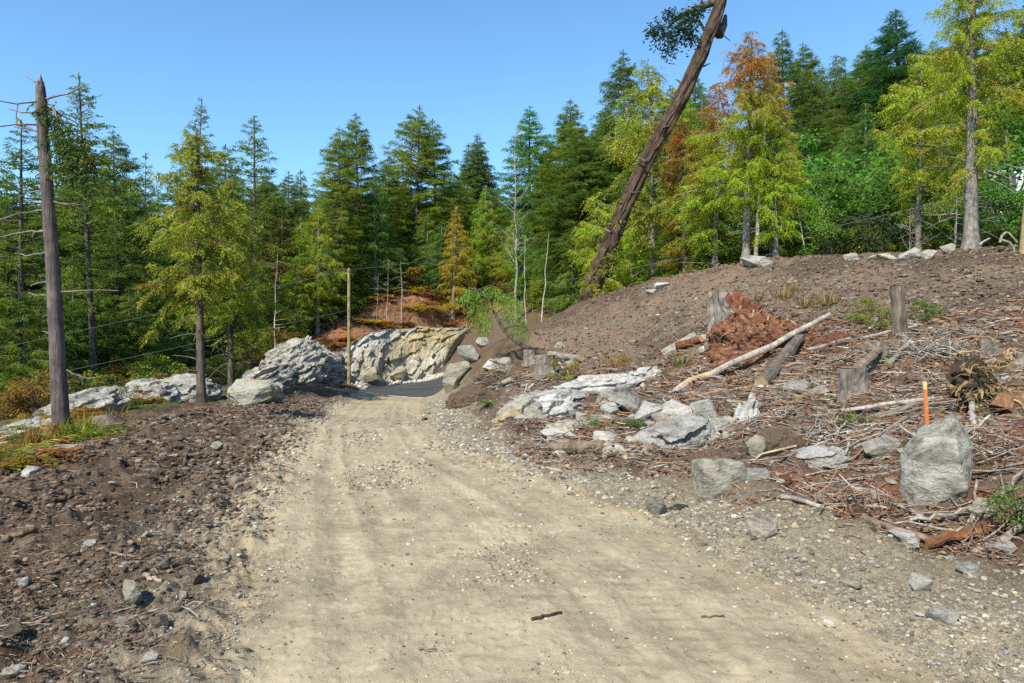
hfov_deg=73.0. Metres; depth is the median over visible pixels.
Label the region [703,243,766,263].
shrub
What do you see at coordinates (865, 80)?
fir tree
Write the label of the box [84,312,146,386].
cedar tree
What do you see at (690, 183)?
fir tree
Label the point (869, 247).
shrub
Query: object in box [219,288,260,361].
cedar tree
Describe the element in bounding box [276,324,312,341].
shrub
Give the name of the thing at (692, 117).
fir tree
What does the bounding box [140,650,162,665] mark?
stone
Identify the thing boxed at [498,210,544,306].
tree
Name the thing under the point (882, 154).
fir tree
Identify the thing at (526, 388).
brush pile
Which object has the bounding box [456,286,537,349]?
bent sapling
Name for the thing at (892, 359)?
log
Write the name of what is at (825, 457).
boulder
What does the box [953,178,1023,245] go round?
maple tree
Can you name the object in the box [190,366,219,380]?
shrub
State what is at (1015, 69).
fir tree
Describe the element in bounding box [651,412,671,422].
broken rock
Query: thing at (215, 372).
shrub
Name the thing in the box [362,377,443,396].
asphalt road
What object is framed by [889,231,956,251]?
shrub
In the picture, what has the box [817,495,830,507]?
stick
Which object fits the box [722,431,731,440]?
broken rock
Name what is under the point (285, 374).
rock outcrop
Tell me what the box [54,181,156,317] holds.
fir tree
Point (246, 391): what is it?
boulder
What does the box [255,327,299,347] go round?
shrub
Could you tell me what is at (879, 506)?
branch
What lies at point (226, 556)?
stone
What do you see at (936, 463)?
boulder
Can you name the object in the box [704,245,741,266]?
shrub
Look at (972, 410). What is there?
branch
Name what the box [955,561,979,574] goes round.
boulder
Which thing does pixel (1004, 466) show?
stick
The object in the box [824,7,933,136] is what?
spruce tree
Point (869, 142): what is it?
cedar tree
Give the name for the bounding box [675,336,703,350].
log
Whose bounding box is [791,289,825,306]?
dry grass
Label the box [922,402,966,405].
stick
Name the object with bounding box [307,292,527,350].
slope litter
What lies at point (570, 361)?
boulder
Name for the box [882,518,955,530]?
stick
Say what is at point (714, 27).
leaning trunk
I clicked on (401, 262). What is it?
cedar tree
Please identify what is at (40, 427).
grass tuft
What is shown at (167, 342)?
cedar tree
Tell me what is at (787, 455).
stick
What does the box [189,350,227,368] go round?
shrub
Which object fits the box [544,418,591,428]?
rock outcrop
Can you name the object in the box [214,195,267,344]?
fir tree
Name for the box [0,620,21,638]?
stone
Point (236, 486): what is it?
stone
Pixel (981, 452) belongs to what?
brush pile
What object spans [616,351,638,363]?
dry grass
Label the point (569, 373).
weed
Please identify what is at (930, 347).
brush pile
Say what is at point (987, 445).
stick
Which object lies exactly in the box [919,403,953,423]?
stick
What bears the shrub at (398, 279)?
on the ground at (186, 648)
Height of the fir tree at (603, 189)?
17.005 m
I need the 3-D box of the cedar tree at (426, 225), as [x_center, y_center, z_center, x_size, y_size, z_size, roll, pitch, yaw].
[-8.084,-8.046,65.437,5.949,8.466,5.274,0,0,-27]
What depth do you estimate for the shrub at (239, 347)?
43.15 m
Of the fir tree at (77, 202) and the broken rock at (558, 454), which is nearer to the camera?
the broken rock at (558, 454)
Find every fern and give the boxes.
[0,431,16,444]
[0,437,76,448]
[0,440,82,453]
[0,445,95,468]
[0,447,63,472]
[8,411,45,422]
[9,439,49,447]
[25,419,92,433]
[38,408,102,419]
[57,424,137,440]
[60,429,106,443]
[70,404,94,415]
[70,408,106,417]
[91,430,130,443]
[114,384,147,404]
[125,399,145,406]
[129,395,169,403]
[137,392,154,402]
[143,402,182,407]
[313,335,355,341]
[319,341,346,345]
[351,296,403,301]
[351,318,395,323]
[370,323,413,328]
[375,294,399,298]
[381,321,417,325]
[385,287,424,293]
[396,305,420,307]
[397,303,443,310]
[404,292,435,296]
[414,300,449,304]
[443,319,468,325]
[450,309,478,313]
[471,300,488,308]
[475,399,496,405]
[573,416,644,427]
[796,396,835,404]
[832,411,880,428]
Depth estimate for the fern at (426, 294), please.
60.18 m
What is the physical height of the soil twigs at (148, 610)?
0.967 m
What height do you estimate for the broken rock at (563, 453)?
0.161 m
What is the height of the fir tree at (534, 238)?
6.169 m
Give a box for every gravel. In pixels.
[0,389,362,682]
[422,305,1023,682]
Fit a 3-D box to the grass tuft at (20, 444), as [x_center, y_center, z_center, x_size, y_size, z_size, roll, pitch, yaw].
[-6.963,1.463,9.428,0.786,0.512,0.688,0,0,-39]
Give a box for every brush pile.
[463,359,531,389]
[501,383,554,404]
[673,359,724,376]
[751,389,794,404]
[766,402,813,419]
[792,403,867,441]
[808,466,925,521]
[870,378,912,398]
[886,326,983,359]
[952,522,1018,562]
[969,418,1022,469]
[995,365,1023,380]
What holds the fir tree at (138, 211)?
on the ground at (186, 648)
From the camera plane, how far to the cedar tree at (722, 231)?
34.90 m
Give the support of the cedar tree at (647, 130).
on the ground at (186, 648)
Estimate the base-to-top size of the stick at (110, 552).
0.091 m
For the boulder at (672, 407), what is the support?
on the ground at (186, 648)
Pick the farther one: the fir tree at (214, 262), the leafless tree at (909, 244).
the fir tree at (214, 262)
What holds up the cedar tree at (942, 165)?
on the ground at (186, 648)
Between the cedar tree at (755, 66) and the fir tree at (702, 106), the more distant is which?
the fir tree at (702, 106)
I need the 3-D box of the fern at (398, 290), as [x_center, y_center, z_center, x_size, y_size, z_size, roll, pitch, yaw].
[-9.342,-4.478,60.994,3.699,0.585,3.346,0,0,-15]
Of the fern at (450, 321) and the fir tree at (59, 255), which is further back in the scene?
the fern at (450, 321)
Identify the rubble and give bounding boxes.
[351,372,443,389]
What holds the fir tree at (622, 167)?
on the ground at (186, 648)
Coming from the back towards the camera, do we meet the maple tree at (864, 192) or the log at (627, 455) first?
the maple tree at (864, 192)
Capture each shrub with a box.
[0,369,72,412]
[0,383,50,418]
[0,397,28,420]
[0,401,22,420]
[8,379,50,407]
[23,369,106,413]
[68,367,116,393]
[85,374,130,387]
[103,364,149,384]
[117,355,188,382]
[118,365,175,385]
[142,373,168,378]
[159,365,195,378]
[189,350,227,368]
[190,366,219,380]
[205,355,250,377]
[205,356,227,374]
[206,364,227,377]
[212,367,227,382]
[218,332,271,358]
[235,348,265,367]
[246,337,281,360]
[250,327,280,349]
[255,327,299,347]
[270,309,314,335]
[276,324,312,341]
[309,289,359,316]
[312,289,346,317]
[322,289,367,316]
[351,278,386,301]
[352,289,373,302]
[358,269,410,295]
[368,279,397,294]
[371,270,406,293]
[379,270,425,289]
[393,267,442,294]
[436,284,476,304]
[442,271,486,298]
[460,270,499,297]
[487,282,508,296]
[495,279,523,300]
[635,274,654,283]
[637,273,662,283]
[660,272,677,277]
[661,263,691,277]
[685,239,735,266]
[686,231,753,269]
[686,249,738,272]
[690,238,740,264]
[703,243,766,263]
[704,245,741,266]
[719,233,767,263]
[724,249,768,260]
[758,234,804,255]
[781,226,824,255]
[781,230,827,256]
[782,234,828,256]
[783,222,860,254]
[783,232,838,256]
[802,217,872,255]
[809,231,853,254]
[826,225,871,254]
[831,209,928,252]
[832,229,894,254]
[836,229,884,252]
[852,225,901,253]
[884,240,901,251]
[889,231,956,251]
[895,231,939,251]
[897,229,947,248]
[914,212,1009,249]
[921,215,986,248]
[957,225,1010,246]
[981,224,1018,246]
[982,217,1021,244]
[989,230,1019,245]
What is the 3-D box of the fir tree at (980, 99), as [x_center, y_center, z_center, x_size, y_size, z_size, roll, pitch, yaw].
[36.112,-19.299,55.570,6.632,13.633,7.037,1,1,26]
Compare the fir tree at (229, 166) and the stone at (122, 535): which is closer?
the stone at (122, 535)
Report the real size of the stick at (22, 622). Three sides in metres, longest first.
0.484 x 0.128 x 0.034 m
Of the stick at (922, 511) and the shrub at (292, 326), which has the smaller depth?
the stick at (922, 511)
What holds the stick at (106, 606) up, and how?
on the ground at (186, 648)
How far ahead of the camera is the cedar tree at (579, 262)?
56.74 m
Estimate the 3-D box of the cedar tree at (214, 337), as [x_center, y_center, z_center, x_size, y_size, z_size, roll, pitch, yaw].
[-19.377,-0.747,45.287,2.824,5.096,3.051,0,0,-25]
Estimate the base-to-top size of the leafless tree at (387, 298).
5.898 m
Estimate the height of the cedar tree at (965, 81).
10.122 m
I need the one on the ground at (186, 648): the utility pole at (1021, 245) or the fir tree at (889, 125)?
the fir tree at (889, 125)
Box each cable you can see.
[0,270,346,348]
[2,310,346,384]
[351,257,473,269]
[505,182,1023,287]
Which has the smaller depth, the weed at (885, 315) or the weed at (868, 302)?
the weed at (885, 315)
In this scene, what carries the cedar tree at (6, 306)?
on the ground at (186, 648)
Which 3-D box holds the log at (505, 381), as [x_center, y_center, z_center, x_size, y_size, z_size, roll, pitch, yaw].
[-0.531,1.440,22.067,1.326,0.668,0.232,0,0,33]
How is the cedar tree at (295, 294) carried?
on the ground at (186, 648)
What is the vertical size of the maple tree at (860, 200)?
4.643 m
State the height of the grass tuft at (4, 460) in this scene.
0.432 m
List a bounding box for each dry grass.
[604,351,626,367]
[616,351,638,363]
[749,290,765,301]
[765,279,809,298]
[776,283,803,292]
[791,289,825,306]
[816,282,848,306]
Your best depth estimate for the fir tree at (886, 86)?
63.51 m
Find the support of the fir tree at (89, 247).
on the ground at (186, 648)
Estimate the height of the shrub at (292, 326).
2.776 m
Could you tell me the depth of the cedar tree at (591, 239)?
40.57 m
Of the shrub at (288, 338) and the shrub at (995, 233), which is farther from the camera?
the shrub at (288, 338)
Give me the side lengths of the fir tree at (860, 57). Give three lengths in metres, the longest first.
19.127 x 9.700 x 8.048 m
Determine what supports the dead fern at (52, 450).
on the ground at (186, 648)
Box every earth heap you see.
[444,383,502,408]
[638,395,651,400]
[671,448,751,465]
[757,427,806,450]
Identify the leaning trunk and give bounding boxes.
[577,0,729,301]
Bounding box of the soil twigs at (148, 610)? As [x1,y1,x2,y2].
[0,398,344,682]
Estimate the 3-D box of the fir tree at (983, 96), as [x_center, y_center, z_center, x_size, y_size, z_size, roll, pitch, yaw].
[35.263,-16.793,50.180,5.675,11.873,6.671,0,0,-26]
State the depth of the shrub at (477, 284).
66.49 m
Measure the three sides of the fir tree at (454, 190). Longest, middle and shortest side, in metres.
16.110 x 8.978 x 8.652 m
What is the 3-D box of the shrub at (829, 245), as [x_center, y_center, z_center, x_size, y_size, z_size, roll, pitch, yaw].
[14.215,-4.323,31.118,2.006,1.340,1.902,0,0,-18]
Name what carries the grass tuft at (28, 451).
on the ground at (186, 648)
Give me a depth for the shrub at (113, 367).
33.67 m
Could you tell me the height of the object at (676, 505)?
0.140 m
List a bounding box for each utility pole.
[347,268,350,384]
[1018,203,1023,253]
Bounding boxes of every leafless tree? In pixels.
[270,252,283,345]
[367,272,380,318]
[377,266,395,328]
[390,264,418,327]
[494,123,542,322]
[521,235,526,325]
[540,237,548,321]
[747,119,778,255]
[797,205,809,255]
[894,204,941,249]
[921,192,998,248]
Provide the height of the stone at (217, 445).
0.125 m
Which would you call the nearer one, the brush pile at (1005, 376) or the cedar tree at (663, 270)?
the brush pile at (1005, 376)
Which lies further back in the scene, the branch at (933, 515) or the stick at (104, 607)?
the branch at (933, 515)
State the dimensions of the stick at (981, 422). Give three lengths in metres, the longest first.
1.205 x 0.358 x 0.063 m
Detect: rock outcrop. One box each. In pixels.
[0,418,71,442]
[32,386,131,417]
[113,378,181,402]
[160,373,222,402]
[240,360,299,386]
[259,335,334,386]
[324,349,346,386]
[332,351,346,379]
[340,326,472,385]
[491,398,548,427]
[505,388,588,405]
[536,393,578,417]
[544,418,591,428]
[553,373,645,391]
[628,366,661,378]
[633,414,732,452]
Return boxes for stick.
[0,613,46,626]
[1,526,38,543]
[10,569,94,593]
[21,587,109,597]
[39,509,50,520]
[80,601,135,612]
[81,601,130,610]
[95,546,134,557]
[97,534,145,537]
[115,565,183,586]
[116,550,175,560]
[138,532,159,540]
[142,572,162,582]
[160,444,182,450]
[167,515,219,523]
[179,446,190,471]
[183,451,211,456]
[183,530,222,533]
[417,646,444,653]
[531,611,561,620]
[592,431,635,440]
[701,614,724,617]
[717,427,756,448]
[731,405,793,423]
[741,450,796,460]
[755,396,797,400]
[758,388,801,395]
[780,482,842,498]
[799,469,899,489]
[805,353,856,368]
[805,467,848,475]
[809,492,850,509]
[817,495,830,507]
[818,367,872,379]
[839,474,927,521]
[840,433,878,448]
[842,418,903,463]
[844,423,875,454]
[853,419,909,448]
[861,497,887,534]
[869,360,920,365]
[880,399,960,416]
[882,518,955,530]
[883,489,936,529]
[897,423,914,435]
[910,509,931,529]
[918,382,1005,389]
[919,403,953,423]
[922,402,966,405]
[923,503,1023,513]
[930,516,1023,529]
[948,486,1022,507]
[954,479,988,553]
[963,493,1023,537]
[966,414,990,432]
[969,484,1014,531]
[972,459,1023,473]
[972,461,1023,474]
[972,468,1023,471]
[973,441,1017,446]
[973,446,1023,464]
[977,323,1012,331]
[980,406,1015,416]
[980,462,1003,504]
[983,502,1023,539]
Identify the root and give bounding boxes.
[999,231,1017,242]
[1002,239,1014,251]
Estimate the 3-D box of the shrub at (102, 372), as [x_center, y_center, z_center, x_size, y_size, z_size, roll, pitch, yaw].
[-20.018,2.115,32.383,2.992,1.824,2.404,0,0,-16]
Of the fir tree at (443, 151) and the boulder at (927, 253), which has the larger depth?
the fir tree at (443, 151)
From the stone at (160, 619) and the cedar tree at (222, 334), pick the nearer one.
the stone at (160, 619)
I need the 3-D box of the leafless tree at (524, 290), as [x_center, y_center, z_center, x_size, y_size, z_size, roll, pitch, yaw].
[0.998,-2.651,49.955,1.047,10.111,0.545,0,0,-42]
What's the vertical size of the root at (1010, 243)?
0.463 m
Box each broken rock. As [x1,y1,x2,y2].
[514,414,532,419]
[540,427,567,437]
[550,450,561,457]
[558,451,570,456]
[565,432,575,438]
[566,423,593,430]
[576,412,586,417]
[588,391,597,394]
[591,414,613,420]
[593,431,616,440]
[599,390,613,401]
[601,445,617,456]
[603,441,613,446]
[623,435,636,443]
[626,414,635,418]
[641,421,655,425]
[641,444,653,452]
[650,399,663,404]
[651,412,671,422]
[722,416,732,422]
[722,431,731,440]
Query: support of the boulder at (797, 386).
on the ground at (186, 648)
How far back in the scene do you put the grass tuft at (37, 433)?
12.05 m
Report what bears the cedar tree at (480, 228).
on the ground at (186, 648)
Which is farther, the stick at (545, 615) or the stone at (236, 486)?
the stone at (236, 486)
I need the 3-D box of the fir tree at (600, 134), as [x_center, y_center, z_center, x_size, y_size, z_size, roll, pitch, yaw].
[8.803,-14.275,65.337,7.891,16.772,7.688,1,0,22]
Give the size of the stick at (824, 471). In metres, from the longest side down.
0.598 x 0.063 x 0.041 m
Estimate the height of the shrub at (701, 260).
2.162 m
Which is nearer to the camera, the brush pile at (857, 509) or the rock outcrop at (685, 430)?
the brush pile at (857, 509)
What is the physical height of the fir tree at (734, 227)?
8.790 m
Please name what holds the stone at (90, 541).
on the ground at (186, 648)
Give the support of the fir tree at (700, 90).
on the ground at (186, 648)
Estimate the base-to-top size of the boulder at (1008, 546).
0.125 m
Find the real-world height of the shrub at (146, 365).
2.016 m
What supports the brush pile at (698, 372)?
on the ground at (186, 648)
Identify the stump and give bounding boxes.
[521,355,563,378]
[522,350,536,366]
[704,290,763,348]
[826,366,874,408]
[870,341,889,367]
[889,285,908,335]
[979,340,999,355]
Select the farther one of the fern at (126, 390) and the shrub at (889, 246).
the shrub at (889, 246)
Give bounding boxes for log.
[487,377,513,388]
[522,383,534,392]
[547,351,584,361]
[548,440,605,453]
[623,442,654,458]
[661,332,696,356]
[667,312,830,392]
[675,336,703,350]
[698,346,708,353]
[754,333,804,385]
[769,396,934,418]
[806,325,917,350]
[854,347,882,367]
[860,513,928,541]
[867,396,941,418]
[885,338,912,364]
[925,526,992,547]
[960,507,1015,539]
[968,523,1023,555]
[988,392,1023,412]
[1007,353,1023,371]
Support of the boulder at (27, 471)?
on the ground at (186, 648)
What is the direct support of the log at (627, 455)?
on the ground at (186, 648)
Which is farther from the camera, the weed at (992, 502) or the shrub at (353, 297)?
the shrub at (353, 297)
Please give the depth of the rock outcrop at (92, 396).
18.23 m
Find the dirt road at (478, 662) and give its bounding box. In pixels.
[187,390,937,682]
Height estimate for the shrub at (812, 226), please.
1.840 m
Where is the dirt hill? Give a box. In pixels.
[517,245,1023,381]
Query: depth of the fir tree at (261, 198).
57.62 m
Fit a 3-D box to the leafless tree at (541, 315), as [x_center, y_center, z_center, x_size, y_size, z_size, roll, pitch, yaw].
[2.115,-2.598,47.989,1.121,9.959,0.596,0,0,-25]
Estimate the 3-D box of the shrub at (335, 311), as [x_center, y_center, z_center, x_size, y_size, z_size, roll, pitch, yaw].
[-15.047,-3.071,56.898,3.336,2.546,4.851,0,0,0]
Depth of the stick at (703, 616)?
4.49 m
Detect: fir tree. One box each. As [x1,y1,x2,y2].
[0,118,86,416]
[0,171,45,335]
[0,188,109,318]
[0,201,60,308]
[1,203,76,289]
[18,72,154,387]
[37,188,123,320]
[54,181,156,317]
[54,182,130,319]
[63,130,182,352]
[77,188,149,368]
[104,192,185,365]
[119,153,169,324]
[135,172,225,366]
[155,201,226,338]
[162,97,227,366]
[178,207,228,312]
[194,145,256,358]
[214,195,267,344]
[215,115,305,338]
[242,179,292,317]
[245,177,321,322]
[248,179,308,321]
[257,171,313,313]
[289,168,328,311]
[296,125,377,316]
[306,175,362,278]
[309,212,349,319]
[311,112,400,299]
[331,183,368,261]
[348,217,362,304]
[354,154,422,278]
[356,178,425,263]
[365,106,465,271]
[401,119,477,272]
[436,176,480,251]
[442,180,484,271]
[445,144,494,265]
[459,132,508,233]
[469,140,505,283]
[470,188,508,286]
[479,202,507,280]
[493,105,556,259]
[497,183,536,250]
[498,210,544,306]
[498,211,537,279]
[514,128,618,314]
[523,121,641,277]
[524,140,658,302]
[524,142,558,277]
[527,230,542,272]
[529,237,544,267]
[533,98,590,235]
[563,124,663,292]
[563,128,620,216]
[573,130,633,278]
[575,103,622,212]
[577,51,655,233]
[588,145,694,283]
[632,126,679,284]
[647,127,729,271]
[660,85,699,154]
[667,105,699,142]
[684,78,724,153]
[687,91,728,220]
[710,152,742,237]
[752,30,822,159]
[785,42,854,191]
[794,66,832,130]
[794,74,853,168]
[794,141,833,222]
[796,114,841,208]
[812,55,873,164]
[818,108,855,162]
[830,65,864,157]
[833,127,859,200]
[839,60,882,150]
[840,44,874,107]
[861,58,929,131]
[866,111,915,165]
[866,133,906,190]
[897,120,925,166]
[898,40,957,152]
[923,17,999,156]
[957,27,1023,163]
[979,5,1023,163]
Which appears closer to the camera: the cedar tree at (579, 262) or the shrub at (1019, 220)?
the shrub at (1019, 220)
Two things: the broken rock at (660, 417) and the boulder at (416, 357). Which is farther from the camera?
the boulder at (416, 357)
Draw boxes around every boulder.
[20,466,41,477]
[49,444,78,453]
[91,414,125,429]
[227,379,283,404]
[276,382,282,402]
[360,365,382,383]
[389,366,407,380]
[412,355,419,361]
[442,377,459,393]
[443,361,470,381]
[457,345,478,362]
[476,337,488,347]
[482,359,492,369]
[493,357,516,371]
[555,342,562,348]
[565,360,577,369]
[600,402,619,414]
[607,384,640,413]
[635,401,661,420]
[645,492,666,514]
[646,289,658,293]
[654,282,669,288]
[661,399,692,415]
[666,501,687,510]
[690,399,717,417]
[691,458,746,498]
[732,393,759,424]
[740,255,772,267]
[745,434,767,458]
[746,467,769,480]
[746,512,777,538]
[771,436,783,449]
[782,379,810,393]
[796,445,851,469]
[808,385,829,395]
[823,618,835,627]
[839,575,861,588]
[842,253,858,260]
[853,487,876,501]
[861,435,902,457]
[868,253,895,260]
[886,529,919,547]
[898,247,920,260]
[899,414,973,505]
[909,572,932,590]
[920,249,936,258]
[924,607,959,624]
[939,243,955,253]
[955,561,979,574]
[968,497,1000,519]
[989,539,1015,553]
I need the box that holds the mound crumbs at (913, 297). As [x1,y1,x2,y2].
[533,244,1023,382]
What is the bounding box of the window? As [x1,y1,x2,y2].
[1000,173,1015,190]
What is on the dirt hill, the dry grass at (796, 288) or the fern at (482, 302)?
the dry grass at (796, 288)
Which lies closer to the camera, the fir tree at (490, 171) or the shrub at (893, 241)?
the shrub at (893, 241)
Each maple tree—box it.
[730,127,917,253]
[753,194,833,255]
[780,164,881,238]
[817,163,937,238]
[821,184,895,244]
[848,174,961,240]
[874,205,999,233]
[879,105,1023,242]
[893,176,1007,231]
[900,191,981,238]
[949,169,1023,246]
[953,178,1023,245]
[978,188,1008,226]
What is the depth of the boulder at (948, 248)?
23.65 m
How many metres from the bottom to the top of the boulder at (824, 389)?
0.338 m
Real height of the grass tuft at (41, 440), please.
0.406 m
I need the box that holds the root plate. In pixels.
[945,329,1023,413]
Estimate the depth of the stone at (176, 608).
4.37 m
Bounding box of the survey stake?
[922,382,928,424]
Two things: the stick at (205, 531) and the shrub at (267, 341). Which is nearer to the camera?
the stick at (205, 531)
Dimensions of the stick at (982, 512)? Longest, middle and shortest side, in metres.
0.974 x 0.200 x 0.125 m
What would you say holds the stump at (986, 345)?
on the ground at (186, 648)
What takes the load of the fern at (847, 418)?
on the ground at (186, 648)
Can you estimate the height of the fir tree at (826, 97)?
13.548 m
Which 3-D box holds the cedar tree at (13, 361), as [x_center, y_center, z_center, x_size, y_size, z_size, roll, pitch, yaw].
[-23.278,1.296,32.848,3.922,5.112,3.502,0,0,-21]
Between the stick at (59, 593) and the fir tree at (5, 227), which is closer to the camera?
the stick at (59, 593)
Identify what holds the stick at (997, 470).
on the ground at (186, 648)
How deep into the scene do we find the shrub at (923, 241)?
30.59 m
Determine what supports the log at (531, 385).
on the ground at (186, 648)
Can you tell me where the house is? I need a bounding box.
[912,164,1023,212]
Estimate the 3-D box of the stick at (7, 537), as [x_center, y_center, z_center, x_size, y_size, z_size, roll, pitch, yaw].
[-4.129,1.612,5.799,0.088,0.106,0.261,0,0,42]
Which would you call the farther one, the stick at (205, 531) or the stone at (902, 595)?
the stick at (205, 531)
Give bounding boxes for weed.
[547,357,586,379]
[628,415,645,428]
[669,350,695,366]
[842,406,877,424]
[843,298,878,322]
[861,307,891,328]
[906,299,946,320]
[980,479,1023,529]
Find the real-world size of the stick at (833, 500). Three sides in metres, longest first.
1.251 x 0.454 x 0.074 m
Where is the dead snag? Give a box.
[0,74,118,430]
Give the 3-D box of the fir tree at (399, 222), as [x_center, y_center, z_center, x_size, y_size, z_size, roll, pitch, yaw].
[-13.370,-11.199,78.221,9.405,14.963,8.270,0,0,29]
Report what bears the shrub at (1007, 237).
on the ground at (186, 648)
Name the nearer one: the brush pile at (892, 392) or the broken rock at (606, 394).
the brush pile at (892, 392)
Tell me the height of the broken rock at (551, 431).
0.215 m
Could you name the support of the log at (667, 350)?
on the ground at (186, 648)
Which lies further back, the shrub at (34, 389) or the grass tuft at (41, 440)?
the shrub at (34, 389)
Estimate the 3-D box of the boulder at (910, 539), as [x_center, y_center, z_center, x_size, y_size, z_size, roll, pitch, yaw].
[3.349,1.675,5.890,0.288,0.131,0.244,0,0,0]
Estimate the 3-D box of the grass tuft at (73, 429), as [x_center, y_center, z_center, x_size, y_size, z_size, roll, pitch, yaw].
[-7.753,1.438,12.242,1.132,0.611,0.967,1,1,43]
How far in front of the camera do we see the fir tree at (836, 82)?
68.74 m
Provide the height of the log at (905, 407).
0.397 m
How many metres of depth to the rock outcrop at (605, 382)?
17.36 m
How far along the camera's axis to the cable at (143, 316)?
28.36 m
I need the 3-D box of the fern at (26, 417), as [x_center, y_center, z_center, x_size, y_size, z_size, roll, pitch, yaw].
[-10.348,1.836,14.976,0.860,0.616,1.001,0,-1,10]
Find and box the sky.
[0,0,1023,224]
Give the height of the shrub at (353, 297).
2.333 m
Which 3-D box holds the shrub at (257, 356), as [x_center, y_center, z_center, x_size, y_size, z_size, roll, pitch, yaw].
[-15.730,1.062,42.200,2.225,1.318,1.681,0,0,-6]
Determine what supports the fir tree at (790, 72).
on the ground at (186, 648)
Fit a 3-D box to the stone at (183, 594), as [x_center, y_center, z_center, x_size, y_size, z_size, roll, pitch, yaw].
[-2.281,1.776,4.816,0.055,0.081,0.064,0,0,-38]
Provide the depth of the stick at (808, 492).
7.03 m
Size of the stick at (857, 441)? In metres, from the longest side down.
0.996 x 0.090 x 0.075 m
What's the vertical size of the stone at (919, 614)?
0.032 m
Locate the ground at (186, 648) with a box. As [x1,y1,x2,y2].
[0,230,1023,682]
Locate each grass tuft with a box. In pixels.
[0,415,96,443]
[0,421,94,445]
[0,430,35,452]
[0,434,93,460]
[0,442,26,470]
[0,444,48,452]
[10,421,61,446]
[11,426,58,443]
[19,432,49,448]
[37,413,137,429]
[46,406,106,441]
[52,423,129,433]
[71,414,99,434]
[87,396,136,417]
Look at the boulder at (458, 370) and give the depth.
33.40 m
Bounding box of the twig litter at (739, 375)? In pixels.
[500,297,1023,570]
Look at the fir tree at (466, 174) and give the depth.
87.27 m
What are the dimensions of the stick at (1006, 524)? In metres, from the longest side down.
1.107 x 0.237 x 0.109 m
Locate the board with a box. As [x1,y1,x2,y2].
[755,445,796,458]
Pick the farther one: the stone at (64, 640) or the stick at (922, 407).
the stick at (922, 407)
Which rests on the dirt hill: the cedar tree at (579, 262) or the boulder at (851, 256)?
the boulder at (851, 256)
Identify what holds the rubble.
on the ground at (186, 648)
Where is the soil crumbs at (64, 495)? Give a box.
[0,386,345,682]
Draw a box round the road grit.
[134,409,961,682]
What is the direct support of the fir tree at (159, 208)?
on the ground at (186, 648)
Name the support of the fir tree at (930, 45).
on the ground at (186, 648)
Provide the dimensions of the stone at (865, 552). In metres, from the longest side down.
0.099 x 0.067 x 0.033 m
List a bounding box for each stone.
[0,620,21,638]
[0,664,26,679]
[18,577,28,586]
[60,636,69,644]
[83,539,95,545]
[115,616,124,622]
[117,533,126,539]
[122,579,142,604]
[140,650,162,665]
[153,614,168,627]
[155,557,170,568]
[168,602,184,612]
[179,591,187,600]
[190,570,204,585]
[210,441,223,449]
[223,554,229,558]
[233,483,243,489]
[236,592,244,597]
[821,535,830,538]
[860,550,869,554]
[875,535,882,539]
[884,478,896,483]
[898,593,906,597]
[915,612,924,617]
[952,652,961,658]
[986,661,993,667]
[999,627,1008,632]
[999,648,1009,654]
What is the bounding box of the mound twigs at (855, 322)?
[534,244,1023,379]
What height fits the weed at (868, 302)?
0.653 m
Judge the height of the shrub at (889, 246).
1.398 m
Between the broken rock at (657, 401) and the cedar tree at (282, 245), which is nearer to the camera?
the broken rock at (657, 401)
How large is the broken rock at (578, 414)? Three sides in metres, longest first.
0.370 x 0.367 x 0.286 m
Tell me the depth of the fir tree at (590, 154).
56.15 m
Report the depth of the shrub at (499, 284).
64.38 m
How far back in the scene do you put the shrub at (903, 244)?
29.12 m
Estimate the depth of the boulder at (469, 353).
33.84 m
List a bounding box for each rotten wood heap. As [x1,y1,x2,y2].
[705,306,820,368]
[811,332,850,349]
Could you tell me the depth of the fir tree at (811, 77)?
58.92 m
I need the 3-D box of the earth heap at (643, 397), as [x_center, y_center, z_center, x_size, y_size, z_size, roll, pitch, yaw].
[2.764,1.469,14.843,1.390,0.655,0.600,0,0,0]
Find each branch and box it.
[779,493,832,508]
[824,502,887,508]
[909,506,971,520]
[950,470,1023,540]
[968,399,976,423]
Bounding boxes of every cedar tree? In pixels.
[0,282,38,409]
[0,289,17,414]
[0,296,48,414]
[0,318,45,411]
[2,298,67,411]
[26,269,107,383]
[29,266,125,388]
[33,294,103,393]
[79,283,128,387]
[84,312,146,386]
[100,287,167,383]
[106,290,181,381]
[127,128,254,402]
[142,296,195,377]
[142,310,177,371]
[149,282,209,370]
[166,278,227,365]
[172,177,295,393]
[176,316,219,357]
[204,301,236,363]
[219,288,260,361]
[236,302,268,357]
[237,260,286,350]
[241,210,314,336]
[266,217,319,337]
[267,309,277,333]
[269,258,315,337]
[279,203,352,336]
[328,229,364,304]
[351,172,406,297]
[351,270,362,303]
[353,226,389,282]
[389,249,410,289]
[396,213,447,295]
[414,222,456,302]
[434,207,482,318]
[443,225,478,296]
[456,243,480,288]
[463,185,502,289]
[467,229,503,294]
[488,217,534,297]
[519,206,572,312]
[525,271,544,311]
[535,275,544,303]
[537,228,589,315]
[545,228,587,312]
[556,213,626,306]
[563,203,638,291]
[580,57,706,276]
[605,216,657,291]
[630,119,740,274]
[634,207,681,279]
[644,84,755,267]
[657,179,710,274]
[682,31,797,262]
[694,211,738,260]
[729,55,808,257]
[729,87,813,256]
[730,184,791,255]
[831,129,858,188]
[834,103,893,221]
[856,129,904,218]
[863,54,991,250]
[895,67,995,232]
[903,0,1023,251]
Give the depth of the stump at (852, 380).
10.80 m
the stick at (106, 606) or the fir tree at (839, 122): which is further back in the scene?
the fir tree at (839, 122)
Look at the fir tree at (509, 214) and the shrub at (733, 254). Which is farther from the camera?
the fir tree at (509, 214)
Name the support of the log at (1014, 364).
on the ground at (186, 648)

